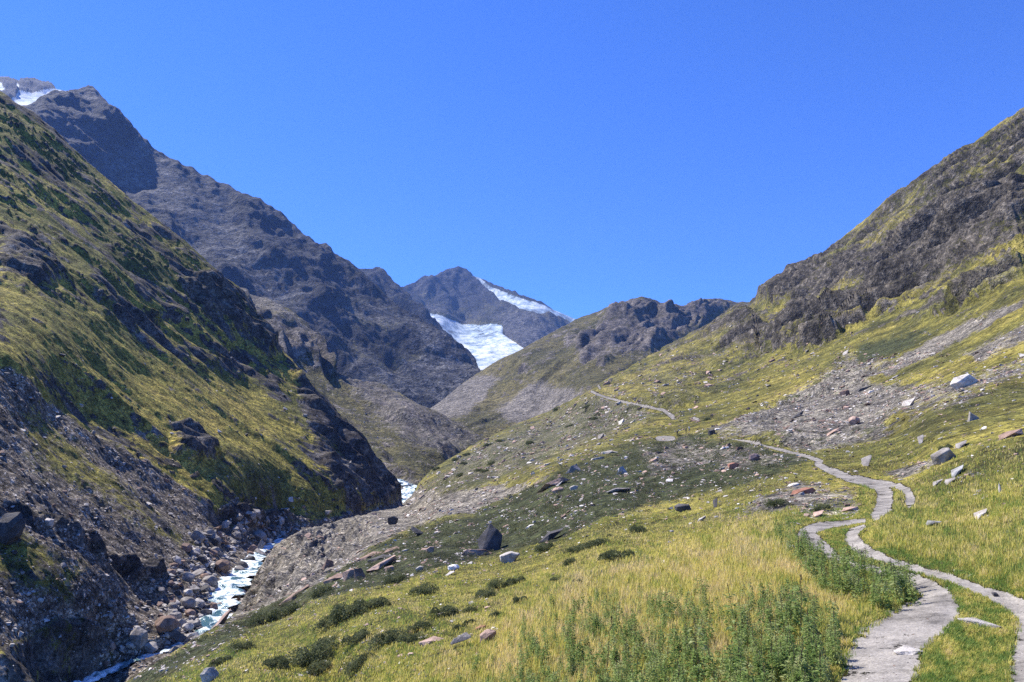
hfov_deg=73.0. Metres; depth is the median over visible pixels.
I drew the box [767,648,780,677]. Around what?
tall weed
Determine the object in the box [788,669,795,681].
tall weed
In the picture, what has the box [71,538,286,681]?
glacial stream
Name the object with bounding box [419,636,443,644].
flat boulder
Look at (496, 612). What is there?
juniper shrub
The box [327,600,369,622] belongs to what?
juniper shrub
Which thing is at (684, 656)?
tall weed
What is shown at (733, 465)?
boulder
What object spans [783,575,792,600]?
tall weed
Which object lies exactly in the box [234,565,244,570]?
boulder
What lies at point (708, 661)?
tall weed
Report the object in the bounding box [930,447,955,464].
boulder
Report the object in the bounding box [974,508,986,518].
flat boulder
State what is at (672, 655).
tall weed
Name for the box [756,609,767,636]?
tall weed
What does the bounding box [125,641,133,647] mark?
boulder
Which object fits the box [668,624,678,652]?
tall weed
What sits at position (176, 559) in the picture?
boulder
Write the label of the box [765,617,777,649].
tall weed
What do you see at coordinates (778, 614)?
tall weed
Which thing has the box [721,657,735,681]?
tall weed
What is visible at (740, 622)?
tall weed
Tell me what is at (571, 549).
juniper shrub
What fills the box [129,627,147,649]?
boulder
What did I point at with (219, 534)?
boulder
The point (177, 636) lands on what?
boulder
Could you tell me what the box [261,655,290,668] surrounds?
juniper shrub
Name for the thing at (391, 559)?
flat boulder
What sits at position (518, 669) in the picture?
tall weed
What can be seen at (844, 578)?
tall weed
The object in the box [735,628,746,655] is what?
tall weed
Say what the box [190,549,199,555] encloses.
boulder
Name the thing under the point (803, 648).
tall weed
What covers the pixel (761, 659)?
tall weed
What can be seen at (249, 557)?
boulder
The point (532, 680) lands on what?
tall weed
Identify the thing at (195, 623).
boulder
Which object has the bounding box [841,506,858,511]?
flat boulder
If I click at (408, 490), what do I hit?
glacial stream
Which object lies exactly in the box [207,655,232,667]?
juniper shrub
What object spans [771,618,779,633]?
tall weed
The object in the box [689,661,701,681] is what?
tall weed
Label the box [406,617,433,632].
juniper shrub
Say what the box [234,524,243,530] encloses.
boulder
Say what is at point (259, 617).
juniper shrub
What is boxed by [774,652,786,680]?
tall weed
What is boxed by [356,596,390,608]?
juniper shrub
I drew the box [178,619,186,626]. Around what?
boulder
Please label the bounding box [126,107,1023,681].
slope
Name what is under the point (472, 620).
juniper shrub
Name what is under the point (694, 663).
tall weed
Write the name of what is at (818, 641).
tall weed
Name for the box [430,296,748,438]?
background hill
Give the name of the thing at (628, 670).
weed thicket
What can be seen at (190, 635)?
boulder
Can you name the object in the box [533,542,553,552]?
juniper shrub
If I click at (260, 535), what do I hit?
boulder
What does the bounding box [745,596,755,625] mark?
tall weed
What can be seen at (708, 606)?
tall weed
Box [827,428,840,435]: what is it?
flat boulder
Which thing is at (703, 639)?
tall weed
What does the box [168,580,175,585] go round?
boulder
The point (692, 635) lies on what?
tall weed
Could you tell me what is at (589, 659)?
tall weed
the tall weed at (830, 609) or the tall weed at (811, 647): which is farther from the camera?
the tall weed at (830, 609)
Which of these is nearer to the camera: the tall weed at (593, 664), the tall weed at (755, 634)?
the tall weed at (755, 634)
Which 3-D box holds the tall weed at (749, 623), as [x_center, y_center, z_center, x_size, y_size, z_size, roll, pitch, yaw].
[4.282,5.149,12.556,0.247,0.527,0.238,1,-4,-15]
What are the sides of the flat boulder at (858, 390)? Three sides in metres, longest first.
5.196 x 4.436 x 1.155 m
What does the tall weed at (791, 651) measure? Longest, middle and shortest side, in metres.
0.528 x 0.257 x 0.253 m
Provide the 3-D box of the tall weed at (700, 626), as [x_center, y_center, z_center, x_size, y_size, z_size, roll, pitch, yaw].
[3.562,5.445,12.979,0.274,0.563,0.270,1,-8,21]
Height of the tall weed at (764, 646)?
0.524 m
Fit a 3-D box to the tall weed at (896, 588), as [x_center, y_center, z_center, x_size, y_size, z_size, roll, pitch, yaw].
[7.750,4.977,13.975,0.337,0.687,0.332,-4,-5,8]
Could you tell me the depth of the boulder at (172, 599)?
135.19 m
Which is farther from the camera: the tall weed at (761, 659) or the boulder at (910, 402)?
the boulder at (910, 402)
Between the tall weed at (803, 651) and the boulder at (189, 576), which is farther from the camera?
the boulder at (189, 576)
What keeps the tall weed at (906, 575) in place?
on the slope at (940, 245)
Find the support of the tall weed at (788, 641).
on the slope at (940, 245)
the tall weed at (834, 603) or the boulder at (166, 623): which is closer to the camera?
the tall weed at (834, 603)
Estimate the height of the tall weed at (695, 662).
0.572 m
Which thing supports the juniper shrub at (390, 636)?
on the slope at (940, 245)
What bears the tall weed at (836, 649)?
on the slope at (940, 245)
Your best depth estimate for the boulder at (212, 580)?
151.55 m
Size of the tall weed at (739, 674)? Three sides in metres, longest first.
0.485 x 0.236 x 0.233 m
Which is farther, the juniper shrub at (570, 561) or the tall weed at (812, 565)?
the juniper shrub at (570, 561)
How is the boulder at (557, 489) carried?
on the slope at (940, 245)
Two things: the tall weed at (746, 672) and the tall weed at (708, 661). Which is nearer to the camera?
the tall weed at (746, 672)
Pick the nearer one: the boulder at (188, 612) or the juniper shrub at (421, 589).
the juniper shrub at (421, 589)
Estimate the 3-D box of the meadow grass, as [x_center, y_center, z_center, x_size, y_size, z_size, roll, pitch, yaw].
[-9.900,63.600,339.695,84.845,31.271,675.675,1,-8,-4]
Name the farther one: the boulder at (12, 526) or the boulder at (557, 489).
the boulder at (12, 526)
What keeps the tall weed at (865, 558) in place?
on the slope at (940, 245)
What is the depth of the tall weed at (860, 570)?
15.77 m
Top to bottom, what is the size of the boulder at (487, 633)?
0.420 m
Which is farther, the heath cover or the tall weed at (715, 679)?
the heath cover
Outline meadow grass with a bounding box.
[132,436,1023,681]
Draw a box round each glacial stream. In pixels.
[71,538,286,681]
[397,479,416,502]
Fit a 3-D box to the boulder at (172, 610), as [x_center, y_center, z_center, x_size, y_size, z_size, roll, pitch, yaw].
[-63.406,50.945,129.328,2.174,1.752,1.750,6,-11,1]
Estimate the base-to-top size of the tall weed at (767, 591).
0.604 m
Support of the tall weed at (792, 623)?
on the slope at (940, 245)
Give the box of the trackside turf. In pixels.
[776,496,1023,681]
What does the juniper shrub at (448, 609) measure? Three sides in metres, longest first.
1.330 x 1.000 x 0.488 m
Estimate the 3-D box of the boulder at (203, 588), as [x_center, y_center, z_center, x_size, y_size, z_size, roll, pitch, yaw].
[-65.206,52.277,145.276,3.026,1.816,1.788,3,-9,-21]
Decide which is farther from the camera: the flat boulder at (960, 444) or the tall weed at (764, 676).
the flat boulder at (960, 444)
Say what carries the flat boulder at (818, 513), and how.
on the slope at (940, 245)
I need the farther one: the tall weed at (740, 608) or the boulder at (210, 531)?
the boulder at (210, 531)
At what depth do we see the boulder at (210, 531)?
187.54 m
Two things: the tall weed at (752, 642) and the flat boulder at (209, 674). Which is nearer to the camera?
the tall weed at (752, 642)
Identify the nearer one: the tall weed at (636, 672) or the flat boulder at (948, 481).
the tall weed at (636, 672)
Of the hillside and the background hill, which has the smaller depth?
the hillside
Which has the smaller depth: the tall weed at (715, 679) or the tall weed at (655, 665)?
the tall weed at (715, 679)
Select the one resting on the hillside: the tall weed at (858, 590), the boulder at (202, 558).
the boulder at (202, 558)
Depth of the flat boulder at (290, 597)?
69.57 m
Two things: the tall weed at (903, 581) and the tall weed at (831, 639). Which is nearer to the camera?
the tall weed at (831, 639)
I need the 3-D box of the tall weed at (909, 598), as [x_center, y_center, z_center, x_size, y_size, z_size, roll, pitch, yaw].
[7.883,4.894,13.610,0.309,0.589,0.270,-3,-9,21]
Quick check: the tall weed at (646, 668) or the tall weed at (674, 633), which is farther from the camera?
the tall weed at (674, 633)
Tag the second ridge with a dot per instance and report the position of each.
(394, 292)
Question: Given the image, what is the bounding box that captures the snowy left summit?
[0,76,60,104]
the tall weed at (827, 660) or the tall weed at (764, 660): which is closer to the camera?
the tall weed at (827, 660)
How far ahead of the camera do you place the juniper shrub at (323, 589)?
56.47 m
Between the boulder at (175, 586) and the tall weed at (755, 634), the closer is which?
the tall weed at (755, 634)
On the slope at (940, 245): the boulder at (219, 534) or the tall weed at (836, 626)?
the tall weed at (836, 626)
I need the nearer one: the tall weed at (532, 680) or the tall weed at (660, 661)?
the tall weed at (660, 661)
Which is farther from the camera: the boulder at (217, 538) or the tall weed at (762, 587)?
the boulder at (217, 538)
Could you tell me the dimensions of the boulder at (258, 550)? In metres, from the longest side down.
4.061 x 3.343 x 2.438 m
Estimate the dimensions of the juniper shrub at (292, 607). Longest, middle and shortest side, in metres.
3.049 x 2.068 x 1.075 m
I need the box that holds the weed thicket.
[452,514,909,681]
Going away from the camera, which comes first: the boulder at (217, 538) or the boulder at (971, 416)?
the boulder at (971, 416)
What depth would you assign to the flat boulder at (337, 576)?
69.62 m
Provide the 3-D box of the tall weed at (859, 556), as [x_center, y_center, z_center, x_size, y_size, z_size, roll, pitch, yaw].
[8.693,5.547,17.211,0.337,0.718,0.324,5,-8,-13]
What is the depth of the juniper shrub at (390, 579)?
46.77 m
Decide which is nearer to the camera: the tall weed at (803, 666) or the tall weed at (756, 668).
the tall weed at (803, 666)
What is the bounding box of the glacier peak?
[402,266,574,370]
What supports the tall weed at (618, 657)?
on the slope at (940, 245)
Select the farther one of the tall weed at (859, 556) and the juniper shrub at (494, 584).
the juniper shrub at (494, 584)
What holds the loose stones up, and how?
on the slope at (940, 245)
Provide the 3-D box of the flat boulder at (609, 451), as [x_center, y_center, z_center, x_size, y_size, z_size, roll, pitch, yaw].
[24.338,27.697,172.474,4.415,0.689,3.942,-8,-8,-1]
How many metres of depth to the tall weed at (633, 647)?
12.69 m
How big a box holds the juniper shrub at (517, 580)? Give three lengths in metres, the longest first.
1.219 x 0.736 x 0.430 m
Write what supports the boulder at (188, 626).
on the hillside
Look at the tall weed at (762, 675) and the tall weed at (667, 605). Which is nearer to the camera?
the tall weed at (762, 675)
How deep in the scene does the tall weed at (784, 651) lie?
9.55 m
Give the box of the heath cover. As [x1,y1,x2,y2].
[131,428,827,678]
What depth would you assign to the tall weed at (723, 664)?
9.74 m
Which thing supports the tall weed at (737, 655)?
on the slope at (940, 245)
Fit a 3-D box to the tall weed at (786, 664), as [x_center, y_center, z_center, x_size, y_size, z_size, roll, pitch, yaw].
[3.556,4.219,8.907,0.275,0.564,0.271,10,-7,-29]
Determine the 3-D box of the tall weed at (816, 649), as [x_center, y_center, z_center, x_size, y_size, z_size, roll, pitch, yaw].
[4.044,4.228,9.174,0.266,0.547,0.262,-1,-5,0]
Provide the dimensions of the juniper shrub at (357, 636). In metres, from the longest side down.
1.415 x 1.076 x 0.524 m
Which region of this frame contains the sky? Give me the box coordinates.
[0,0,1023,318]
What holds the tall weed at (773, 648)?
on the slope at (940, 245)
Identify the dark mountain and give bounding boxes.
[22,85,480,407]
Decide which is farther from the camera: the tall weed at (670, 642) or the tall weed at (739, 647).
the tall weed at (670, 642)
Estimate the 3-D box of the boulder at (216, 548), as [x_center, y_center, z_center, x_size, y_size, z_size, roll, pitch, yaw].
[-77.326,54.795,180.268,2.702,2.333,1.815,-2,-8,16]
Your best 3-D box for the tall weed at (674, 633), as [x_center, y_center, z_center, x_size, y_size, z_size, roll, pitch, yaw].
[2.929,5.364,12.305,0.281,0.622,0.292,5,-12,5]
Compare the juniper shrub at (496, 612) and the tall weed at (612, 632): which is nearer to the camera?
the tall weed at (612, 632)
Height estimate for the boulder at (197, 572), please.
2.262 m
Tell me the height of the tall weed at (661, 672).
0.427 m
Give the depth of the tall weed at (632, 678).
10.09 m
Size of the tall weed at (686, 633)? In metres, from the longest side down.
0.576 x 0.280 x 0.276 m
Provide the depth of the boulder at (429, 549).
73.74 m
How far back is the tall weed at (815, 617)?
11.35 m
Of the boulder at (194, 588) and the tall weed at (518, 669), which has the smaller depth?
the tall weed at (518, 669)
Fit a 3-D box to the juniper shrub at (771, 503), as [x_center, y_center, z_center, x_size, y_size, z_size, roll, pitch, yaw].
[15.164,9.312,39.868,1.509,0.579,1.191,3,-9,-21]
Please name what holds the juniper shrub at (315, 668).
on the slope at (940, 245)
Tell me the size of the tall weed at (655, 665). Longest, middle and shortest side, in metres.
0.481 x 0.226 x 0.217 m
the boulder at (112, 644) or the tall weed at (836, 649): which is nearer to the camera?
the tall weed at (836, 649)
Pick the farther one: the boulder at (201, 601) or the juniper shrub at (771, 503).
the boulder at (201, 601)
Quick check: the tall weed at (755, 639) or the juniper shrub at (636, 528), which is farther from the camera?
the juniper shrub at (636, 528)
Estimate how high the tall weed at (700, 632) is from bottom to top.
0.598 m
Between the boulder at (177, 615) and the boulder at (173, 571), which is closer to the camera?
the boulder at (177, 615)
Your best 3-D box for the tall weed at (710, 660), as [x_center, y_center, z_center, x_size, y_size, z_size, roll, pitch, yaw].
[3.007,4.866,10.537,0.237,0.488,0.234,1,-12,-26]
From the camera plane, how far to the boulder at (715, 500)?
51.20 m
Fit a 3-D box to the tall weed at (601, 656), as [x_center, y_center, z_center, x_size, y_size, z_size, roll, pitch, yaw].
[1.839,5.908,13.603,0.478,1.029,0.413,-6,-10,37]
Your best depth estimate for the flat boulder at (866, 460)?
64.24 m
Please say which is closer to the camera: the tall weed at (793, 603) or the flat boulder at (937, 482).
the tall weed at (793, 603)
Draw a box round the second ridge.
[359,267,475,359]
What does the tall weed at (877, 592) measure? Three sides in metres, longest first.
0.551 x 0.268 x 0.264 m
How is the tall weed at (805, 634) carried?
on the slope at (940, 245)
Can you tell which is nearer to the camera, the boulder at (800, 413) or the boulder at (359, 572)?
the boulder at (359, 572)
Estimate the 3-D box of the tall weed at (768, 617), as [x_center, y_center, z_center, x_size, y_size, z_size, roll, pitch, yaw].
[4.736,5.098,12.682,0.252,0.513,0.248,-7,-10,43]
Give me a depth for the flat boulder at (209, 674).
29.46 m
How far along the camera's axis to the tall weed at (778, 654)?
9.21 m
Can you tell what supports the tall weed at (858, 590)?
on the slope at (940, 245)
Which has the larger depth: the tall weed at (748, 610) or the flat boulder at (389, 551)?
the flat boulder at (389, 551)
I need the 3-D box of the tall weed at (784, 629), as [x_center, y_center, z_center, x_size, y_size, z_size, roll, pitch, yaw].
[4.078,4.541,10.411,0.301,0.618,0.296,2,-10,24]
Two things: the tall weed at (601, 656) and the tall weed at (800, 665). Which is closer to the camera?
the tall weed at (800, 665)
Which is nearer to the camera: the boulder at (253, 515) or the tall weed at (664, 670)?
the tall weed at (664, 670)
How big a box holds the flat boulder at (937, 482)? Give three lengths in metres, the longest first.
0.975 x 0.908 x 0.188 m
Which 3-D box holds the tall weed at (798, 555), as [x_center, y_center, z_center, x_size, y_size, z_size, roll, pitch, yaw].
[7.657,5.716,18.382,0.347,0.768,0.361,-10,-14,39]
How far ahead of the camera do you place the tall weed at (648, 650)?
12.12 m
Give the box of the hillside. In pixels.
[0,91,401,681]
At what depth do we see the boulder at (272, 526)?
244.07 m
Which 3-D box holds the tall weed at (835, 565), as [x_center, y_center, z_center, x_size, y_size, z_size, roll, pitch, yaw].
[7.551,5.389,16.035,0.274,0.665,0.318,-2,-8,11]
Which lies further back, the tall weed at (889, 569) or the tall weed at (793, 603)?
the tall weed at (889, 569)
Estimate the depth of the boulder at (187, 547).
164.55 m
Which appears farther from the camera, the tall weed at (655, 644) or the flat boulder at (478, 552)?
the flat boulder at (478, 552)
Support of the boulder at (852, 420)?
on the slope at (940, 245)
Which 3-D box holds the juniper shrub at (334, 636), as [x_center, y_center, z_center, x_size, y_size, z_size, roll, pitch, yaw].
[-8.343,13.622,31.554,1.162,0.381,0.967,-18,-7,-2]
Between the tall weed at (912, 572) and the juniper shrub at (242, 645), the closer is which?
the tall weed at (912, 572)
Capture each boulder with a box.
[0,512,24,544]
[45,518,53,526]
[109,641,115,651]
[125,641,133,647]
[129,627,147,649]
[144,641,158,653]
[154,615,178,632]
[167,569,176,574]
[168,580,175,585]
[168,596,175,601]
[168,602,177,608]
[168,609,177,613]
[168,630,186,642]
[170,612,181,619]
[171,584,178,589]
[172,555,181,564]
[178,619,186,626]
[180,543,192,552]
[180,596,195,608]
[182,572,194,582]
[182,623,193,631]
[184,589,192,596]
[184,609,195,616]
[184,631,198,641]
[189,619,199,627]
[190,530,205,542]
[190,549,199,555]
[190,584,198,592]
[192,568,204,576]
[195,598,204,606]
[198,555,206,561]
[199,585,208,592]
[200,609,211,615]
[200,667,218,681]
[202,575,217,586]
[203,529,215,537]
[209,602,217,608]
[210,535,220,545]
[210,538,218,545]
[211,547,219,554]
[214,609,230,626]
[215,559,230,572]
[217,531,222,537]
[225,544,236,550]
[232,531,241,539]
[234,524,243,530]
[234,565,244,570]
[236,561,247,567]
[246,555,255,560]
[247,544,257,551]
[250,511,255,519]
[253,509,260,516]
[254,530,266,540]
[254,548,266,558]
[258,540,265,548]
[268,524,275,531]
[278,584,309,606]
[322,559,333,569]
[323,573,342,583]
[342,568,353,580]
[354,568,364,580]
[356,551,380,561]
[366,555,396,572]
[367,554,392,562]
[382,546,398,553]
[384,565,393,570]
[388,516,397,524]
[411,526,422,535]
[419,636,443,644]
[426,546,433,552]
[448,564,459,569]
[450,632,470,644]
[461,549,488,555]
[477,523,502,550]
[480,629,496,641]
[499,551,519,562]
[537,477,569,492]
[539,528,562,542]
[552,487,563,493]
[565,464,580,473]
[569,485,577,490]
[601,450,616,453]
[607,488,630,491]
[616,466,626,474]
[674,503,690,511]
[708,429,714,434]
[713,498,717,507]
[727,462,738,469]
[749,453,759,460]
[791,410,803,418]
[791,487,815,493]
[813,510,823,515]
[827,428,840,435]
[840,390,849,395]
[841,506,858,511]
[848,416,859,424]
[854,385,871,392]
[861,455,871,465]
[894,645,922,654]
[902,398,914,405]
[917,435,923,444]
[926,520,941,525]
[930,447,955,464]
[932,479,942,485]
[945,477,954,483]
[950,373,977,389]
[951,465,962,477]
[955,440,966,448]
[957,617,1003,628]
[967,411,978,421]
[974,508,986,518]
[998,428,1022,439]
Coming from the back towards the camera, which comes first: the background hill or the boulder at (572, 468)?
the background hill
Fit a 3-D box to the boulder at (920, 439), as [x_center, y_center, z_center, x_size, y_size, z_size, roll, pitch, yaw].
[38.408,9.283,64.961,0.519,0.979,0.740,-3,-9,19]
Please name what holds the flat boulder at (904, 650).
on the slope at (940, 245)
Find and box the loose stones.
[133,295,1023,680]
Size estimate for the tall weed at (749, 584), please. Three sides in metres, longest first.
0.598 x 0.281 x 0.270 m
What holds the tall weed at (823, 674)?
on the slope at (940, 245)
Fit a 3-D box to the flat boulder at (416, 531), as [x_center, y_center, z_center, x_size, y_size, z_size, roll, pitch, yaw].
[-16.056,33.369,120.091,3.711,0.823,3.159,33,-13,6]
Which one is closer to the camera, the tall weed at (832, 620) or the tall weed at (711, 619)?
the tall weed at (832, 620)
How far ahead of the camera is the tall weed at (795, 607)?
11.56 m
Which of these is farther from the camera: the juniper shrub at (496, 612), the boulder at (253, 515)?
the boulder at (253, 515)
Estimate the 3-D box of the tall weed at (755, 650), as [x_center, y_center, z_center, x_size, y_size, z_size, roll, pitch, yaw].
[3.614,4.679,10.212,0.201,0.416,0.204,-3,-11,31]
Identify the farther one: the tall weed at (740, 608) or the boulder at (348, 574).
the boulder at (348, 574)
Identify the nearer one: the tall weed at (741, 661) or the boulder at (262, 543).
the tall weed at (741, 661)
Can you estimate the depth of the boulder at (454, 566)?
50.14 m
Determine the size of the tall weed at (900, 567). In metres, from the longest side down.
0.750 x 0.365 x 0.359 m
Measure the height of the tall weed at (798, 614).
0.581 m
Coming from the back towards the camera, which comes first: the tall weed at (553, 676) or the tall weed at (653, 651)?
the tall weed at (553, 676)
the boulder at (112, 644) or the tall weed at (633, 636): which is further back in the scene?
the boulder at (112, 644)
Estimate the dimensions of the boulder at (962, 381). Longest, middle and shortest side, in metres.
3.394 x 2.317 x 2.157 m
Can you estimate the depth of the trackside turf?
11.33 m
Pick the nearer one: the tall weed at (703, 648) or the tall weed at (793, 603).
the tall weed at (703, 648)
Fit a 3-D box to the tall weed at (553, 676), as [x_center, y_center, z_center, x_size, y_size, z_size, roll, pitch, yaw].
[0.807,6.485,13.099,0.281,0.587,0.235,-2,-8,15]
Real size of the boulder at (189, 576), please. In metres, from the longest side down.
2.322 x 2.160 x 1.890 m
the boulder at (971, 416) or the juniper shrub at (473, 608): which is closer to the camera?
the juniper shrub at (473, 608)
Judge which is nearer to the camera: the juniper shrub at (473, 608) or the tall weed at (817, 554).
the tall weed at (817, 554)
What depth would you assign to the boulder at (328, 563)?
101.77 m
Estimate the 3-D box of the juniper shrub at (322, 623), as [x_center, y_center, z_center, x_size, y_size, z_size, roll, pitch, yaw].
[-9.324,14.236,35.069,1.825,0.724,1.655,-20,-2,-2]
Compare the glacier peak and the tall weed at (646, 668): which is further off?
the glacier peak
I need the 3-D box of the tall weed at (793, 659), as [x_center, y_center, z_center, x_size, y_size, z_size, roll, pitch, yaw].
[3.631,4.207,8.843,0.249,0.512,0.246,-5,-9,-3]
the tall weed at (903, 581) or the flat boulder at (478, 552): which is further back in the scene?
the flat boulder at (478, 552)
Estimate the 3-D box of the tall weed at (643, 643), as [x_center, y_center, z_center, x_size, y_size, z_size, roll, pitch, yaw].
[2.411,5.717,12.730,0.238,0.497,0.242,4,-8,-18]
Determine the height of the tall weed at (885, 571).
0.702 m
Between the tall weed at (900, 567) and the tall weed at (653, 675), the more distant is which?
the tall weed at (900, 567)
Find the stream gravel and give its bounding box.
[0,351,463,681]
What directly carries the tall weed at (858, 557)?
on the slope at (940, 245)
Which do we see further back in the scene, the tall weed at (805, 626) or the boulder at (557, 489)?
the boulder at (557, 489)
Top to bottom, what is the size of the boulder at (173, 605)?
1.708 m
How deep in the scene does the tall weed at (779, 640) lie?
10.29 m
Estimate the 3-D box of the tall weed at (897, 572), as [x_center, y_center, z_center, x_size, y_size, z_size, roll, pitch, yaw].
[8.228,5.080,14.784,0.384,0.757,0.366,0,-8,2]
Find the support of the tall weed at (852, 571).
on the slope at (940, 245)
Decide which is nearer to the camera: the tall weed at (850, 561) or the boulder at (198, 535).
the tall weed at (850, 561)
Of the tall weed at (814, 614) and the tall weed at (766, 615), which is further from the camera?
the tall weed at (766, 615)
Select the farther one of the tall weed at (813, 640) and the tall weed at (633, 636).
the tall weed at (633, 636)
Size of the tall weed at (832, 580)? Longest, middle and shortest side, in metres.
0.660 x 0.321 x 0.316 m
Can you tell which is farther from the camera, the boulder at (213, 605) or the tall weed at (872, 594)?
the boulder at (213, 605)
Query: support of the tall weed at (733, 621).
on the slope at (940, 245)
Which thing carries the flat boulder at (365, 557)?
on the slope at (940, 245)
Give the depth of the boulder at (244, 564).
178.52 m
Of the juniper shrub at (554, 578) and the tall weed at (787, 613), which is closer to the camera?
the tall weed at (787, 613)
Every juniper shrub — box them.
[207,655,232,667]
[227,640,256,650]
[245,609,276,625]
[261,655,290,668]
[269,602,302,621]
[286,637,339,666]
[304,660,332,674]
[308,583,334,599]
[311,613,343,633]
[320,634,338,643]
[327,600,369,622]
[341,628,371,646]
[342,651,372,677]
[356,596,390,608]
[367,627,406,651]
[382,573,409,584]
[397,631,427,645]
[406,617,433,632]
[408,582,438,595]
[429,605,459,617]
[452,623,467,629]
[462,605,477,612]
[464,619,475,623]
[474,588,495,599]
[484,577,513,590]
[488,609,500,617]
[506,576,526,583]
[513,596,527,603]
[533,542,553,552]
[549,576,559,581]
[562,543,585,554]
[562,557,576,566]
[577,537,610,549]
[597,549,635,560]
[629,525,646,532]
[763,498,789,507]
[810,503,833,511]
[938,444,952,449]
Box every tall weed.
[512,665,522,681]
[527,670,534,681]
[550,669,557,681]
[565,647,575,679]
[570,648,580,676]
[585,645,596,671]
[589,651,598,675]
[595,616,618,664]
[603,663,610,681]
[609,619,617,644]
[611,644,621,667]
[612,660,623,681]
[620,616,631,640]
[620,645,631,670]
[628,671,638,681]
[629,657,642,681]
[630,641,639,662]
[631,630,641,653]
[639,638,647,660]
[639,667,648,681]
[644,637,654,667]
[644,662,652,680]
[645,662,657,681]
[648,646,657,670]
[648,656,659,678]
[651,640,657,664]
[654,645,662,669]
[657,590,671,620]
[657,649,672,679]
[657,653,665,677]
[658,662,666,681]
[661,663,668,681]
[662,584,673,620]
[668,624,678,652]
[668,624,679,658]
[668,647,678,673]
[670,658,682,681]
[670,659,678,680]
[673,632,683,657]
[673,662,684,680]
[674,673,682,681]
[677,650,684,672]
[680,625,689,652]
[680,641,691,672]
[681,649,688,673]
[684,618,714,677]
[686,646,700,678]
[687,622,698,645]
[689,649,703,678]
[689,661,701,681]
[693,660,704,681]
[697,617,707,639]
[697,621,709,646]
[699,632,710,663]
[700,625,710,653]
[702,617,713,643]
[702,647,712,674]
[703,644,716,675]
[704,596,714,623]
[704,648,719,681]
[709,670,718,681]
[719,654,729,681]
[720,642,732,680]
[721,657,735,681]
[722,584,740,637]
[723,605,733,629]
[730,634,747,668]
[731,640,744,679]
[731,647,745,679]
[734,619,747,647]
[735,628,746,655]
[736,602,747,625]
[736,651,745,679]
[736,665,745,681]
[737,614,749,644]
[740,656,756,681]
[741,619,752,650]
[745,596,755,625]
[745,610,753,636]
[746,582,753,603]
[746,636,760,668]
[748,628,757,658]
[748,632,756,657]
[751,643,758,667]
[752,659,764,681]
[753,650,765,680]
[755,630,767,659]
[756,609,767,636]
[757,579,765,602]
[757,649,768,676]
[758,662,771,680]
[759,666,768,681]
[762,605,773,629]
[763,602,780,633]
[764,606,773,629]
[765,581,773,598]
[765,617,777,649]
[765,643,777,676]
[765,660,773,681]
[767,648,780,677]
[767,655,775,677]
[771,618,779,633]
[771,647,785,681]
[774,604,785,625]
[774,622,788,652]
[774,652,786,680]
[775,594,794,635]
[777,634,785,651]
[779,647,794,681]
[780,634,792,659]
[781,632,796,666]
[781,644,788,670]
[782,611,793,634]
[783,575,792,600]
[784,641,796,667]
[785,574,819,640]
[788,615,797,636]
[788,649,799,681]
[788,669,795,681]
[789,591,800,620]
[792,598,803,624]
[792,602,804,628]
[793,650,809,680]
[794,651,808,677]
[795,544,804,568]
[796,643,808,666]
[796,646,809,671]
[798,635,810,658]
[798,665,808,681]
[800,610,814,642]
[801,629,812,656]
[802,613,819,643]
[804,651,815,673]
[805,553,817,578]
[806,605,817,634]
[807,602,821,637]
[807,638,818,668]
[808,595,819,624]
[809,629,821,656]
[809,639,822,670]
[811,653,828,681]
[812,547,824,567]
[813,631,823,657]
[818,560,827,580]
[819,652,830,681]
[821,657,832,681]
[822,609,841,644]
[825,625,837,659]
[826,597,834,620]
[826,628,838,656]
[827,569,838,593]
[829,631,844,665]
[831,598,840,621]
[832,615,842,637]
[833,641,841,664]
[834,561,840,586]
[842,543,858,572]
[842,571,849,595]
[844,563,854,587]
[846,551,859,578]
[847,565,859,593]
[848,543,857,565]
[850,578,863,603]
[855,548,866,572]
[855,558,865,586]
[857,549,867,577]
[858,548,870,571]
[861,577,869,598]
[870,562,885,589]
[870,581,884,606]
[870,582,879,603]
[872,565,879,593]
[875,573,890,608]
[880,562,891,587]
[880,565,899,594]
[885,567,896,597]
[888,564,902,592]
[889,570,904,604]
[894,571,907,597]
[895,559,903,576]
[903,558,918,590]
[903,571,917,595]
[906,577,920,604]
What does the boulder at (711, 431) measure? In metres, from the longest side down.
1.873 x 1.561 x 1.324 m
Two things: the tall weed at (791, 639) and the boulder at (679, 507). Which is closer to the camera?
the tall weed at (791, 639)
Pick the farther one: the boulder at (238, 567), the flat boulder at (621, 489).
the boulder at (238, 567)
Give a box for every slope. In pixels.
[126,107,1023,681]
[241,288,482,503]
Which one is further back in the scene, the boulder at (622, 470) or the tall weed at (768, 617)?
the boulder at (622, 470)
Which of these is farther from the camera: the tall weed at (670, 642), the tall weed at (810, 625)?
the tall weed at (670, 642)
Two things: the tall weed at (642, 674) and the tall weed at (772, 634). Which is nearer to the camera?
the tall weed at (642, 674)
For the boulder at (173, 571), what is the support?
on the hillside
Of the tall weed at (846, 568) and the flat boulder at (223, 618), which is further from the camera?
the flat boulder at (223, 618)
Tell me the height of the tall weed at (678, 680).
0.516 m
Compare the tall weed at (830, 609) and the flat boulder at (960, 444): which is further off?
the flat boulder at (960, 444)
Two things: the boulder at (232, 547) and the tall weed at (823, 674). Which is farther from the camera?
the boulder at (232, 547)
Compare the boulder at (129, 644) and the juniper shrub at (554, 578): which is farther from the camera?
the boulder at (129, 644)
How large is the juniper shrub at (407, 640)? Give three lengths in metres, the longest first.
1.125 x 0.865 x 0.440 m
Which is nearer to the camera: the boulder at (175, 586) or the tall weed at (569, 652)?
the tall weed at (569, 652)
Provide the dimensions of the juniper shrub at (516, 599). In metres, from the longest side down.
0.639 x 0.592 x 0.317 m

